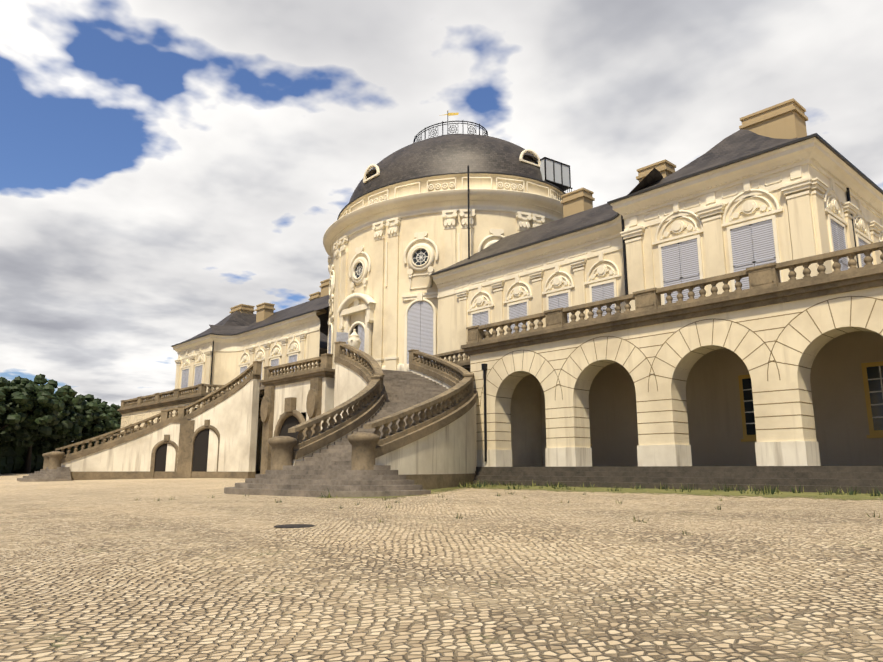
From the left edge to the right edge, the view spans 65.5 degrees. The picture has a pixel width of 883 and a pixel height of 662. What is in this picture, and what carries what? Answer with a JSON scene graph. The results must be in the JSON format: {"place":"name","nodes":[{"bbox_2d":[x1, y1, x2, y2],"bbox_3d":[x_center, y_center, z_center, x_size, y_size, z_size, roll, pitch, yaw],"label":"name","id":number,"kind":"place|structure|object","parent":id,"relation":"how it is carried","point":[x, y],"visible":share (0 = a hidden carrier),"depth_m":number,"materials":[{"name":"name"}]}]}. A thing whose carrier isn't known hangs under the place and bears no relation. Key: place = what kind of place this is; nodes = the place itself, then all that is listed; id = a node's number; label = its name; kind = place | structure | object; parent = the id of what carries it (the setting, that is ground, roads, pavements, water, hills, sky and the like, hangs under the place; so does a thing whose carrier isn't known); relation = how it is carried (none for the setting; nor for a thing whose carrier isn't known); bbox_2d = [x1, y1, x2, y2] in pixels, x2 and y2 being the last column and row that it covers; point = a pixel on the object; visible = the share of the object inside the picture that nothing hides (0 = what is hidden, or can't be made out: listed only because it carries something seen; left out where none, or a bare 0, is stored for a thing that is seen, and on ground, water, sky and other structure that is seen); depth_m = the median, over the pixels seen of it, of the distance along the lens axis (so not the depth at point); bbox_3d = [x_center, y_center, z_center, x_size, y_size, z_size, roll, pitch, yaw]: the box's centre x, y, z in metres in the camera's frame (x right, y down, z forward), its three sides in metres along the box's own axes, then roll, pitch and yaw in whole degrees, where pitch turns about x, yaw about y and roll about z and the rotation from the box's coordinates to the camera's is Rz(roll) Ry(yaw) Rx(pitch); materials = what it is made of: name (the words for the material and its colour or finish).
{"place":"outdoors","nodes":[
{"label":"outdoors","id":0,"kind":"place"},
{"bbox_2d":[347,329,361,354],"bbox_3d":[-5.774,1.378,45.277,0.901,3.150,1.040,10,-15,-42],"label":"urn","id":1,"kind":"object","parent":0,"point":[353,340],"visible":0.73,"depth_m":45.14,"materials":[{"name":"beige stone"}]},
{"bbox_2d":[0,473,882,661],"bbox_3d":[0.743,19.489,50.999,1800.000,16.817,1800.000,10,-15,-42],"label":"ground cobbles","id":2,"kind":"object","parent":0,"point":[113,570],"depth_m":6.56,"materials":[{"name":"beige stone"}]},
{"bbox_2d":[0,391,5,412],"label":"tree","id":3,"kind":"object","parent":2,"relation":"on","point":[2,395],"visible":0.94,"depth_m":82.75,"materials":[{"name":"green plant"}]},
{"bbox_2d":[0,374,64,449],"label":"tree","id":4,"kind":"object","parent":2,"relation":"on","point":[41,405],"visible":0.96,"depth_m":90.84,"materials":[{"name":"green plant"}]},
{"bbox_2d":[0,441,74,473],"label":"hedge row","id":5,"kind":"object","parent":2,"relation":"on","point":[13,459],"visible":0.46,"depth_m":97.19,"materials":[{"name":"green plant"}]},
{"bbox_2d":[0,379,87,472],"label":"tree","id":6,"kind":"object","parent":2,"relation":"on","point":[66,428],"visible":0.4,"depth_m":98.83,"materials":[{"name":"green plant"}]},
{"bbox_2d":[36,394,120,452],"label":"tree","id":7,"kind":"object","parent":2,"relation":"on","point":[89,410],"visible":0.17,"depth_m":107.02,"materials":[{"name":"green plant"}]},
{"bbox_2d":[73,398,121,446],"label":"tree","id":8,"kind":"object","parent":2,"relation":"on","point":[103,405],"visible":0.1,"depth_m":114.28,"materials":[{"name":"green plant"}]},
{"bbox_2d":[17,361,264,481],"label":"staircase","id":9,"kind":"structure","parent":2,"relation":"on","point":[220,436],"depth_m":50.08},
{"bbox_2d":[118,383,207,436],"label":"terrace","id":10,"kind":"structure","parent":2,"relation":"on","point":[135,410],"depth_m":63.42,"materials":[{"name":"beige stone"}]},
{"bbox_2d":[171,278,329,392],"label":"wing","id":11,"kind":"structure","parent":10,"relation":"on","point":[238,340],"depth_m":64.57,"materials":[{"name":"beige paint"}]},
{"bbox_2d":[204,384,234,404],"bbox_3d":[-14.274,7.815,54.853,10.730,7.590,2.654,-5,-12,22],"label":"balustrade","id":12,"kind":"object","parent":2,"relation":"on","point":[209,386],"visible":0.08,"depth_m":56.68,"materials":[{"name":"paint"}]},
{"bbox_2d":[274,524,314,527],"bbox_3d":[-2.531,3.365,11.858,0.720,0.008,0.720,10,-15,-42],"label":"manhole cover","id":13,"kind":"object","parent":2,"relation":"on","point":[294,525],"visible":1,"depth_m":11.87,"materials":[{"name":"grey metal"}]},
{"bbox_2d":[260,353,334,473],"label":"terrace","id":14,"kind":"structure","parent":2,"relation":"on","point":[293,396],"depth_m":44.15,"materials":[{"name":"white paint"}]},
{"bbox_2d":[224,341,477,496],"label":"staircase","id":15,"kind":"structure","parent":2,"relation":"on","point":[395,433],"depth_m":26.66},
{"bbox_2d":[316,485,503,497],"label":"grass","id":16,"kind":"structure","parent":2,"relation":"on","point":[437,490],"depth_m":22.42,"materials":[{"name":"green plant"}]},
{"bbox_2d":[413,331,492,371],"bbox_3d":[0.933,4.559,38.602,2.654,7.590,10.730,4,-12,-18],"label":"balustrade","id":17,"kind":"object","parent":2,"relation":"on","point":[465,363],"visible":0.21,"depth_m":40.20,"materials":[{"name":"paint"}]},
{"bbox_2d":[134,479,882,534],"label":"grass","id":18,"kind":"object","parent":2,"relation":"on","point":[765,491],"visible":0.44,"depth_m":20.96,"materials":[{"name":"green plant"}]},
{"bbox_2d":[446,484,882,499],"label":"grass","id":19,"kind":"structure","parent":2,"relation":"on","point":[859,496],"depth_m":20.83,"materials":[{"name":"green plant"}]},
{"bbox_2d":[461,241,882,493],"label":"arcade wing","id":20,"kind":"structure","parent":2,"relation":"on","point":[768,377],"depth_m":25.86,"materials":[{"name":"beige stone"}]},
{"bbox_2d":[423,98,882,361],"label":"wing","id":21,"kind":"structure","parent":20,"relation":"on","point":[773,184],"depth_m":30.94,"materials":[{"name":"beige paint"}]},
{"bbox_2d":[0,0,882,441],"label":"sky","id":22,"kind":"structure","parent":0,"point":[167,167],"materials":[{"name":"white"}]},
{"bbox_2d":[323,110,572,371],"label":"rotunda","id":23,"kind":"structure","parent":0,"point":[410,217],"depth_m":47.65,"materials":[{"name":"paint"}]}
]}

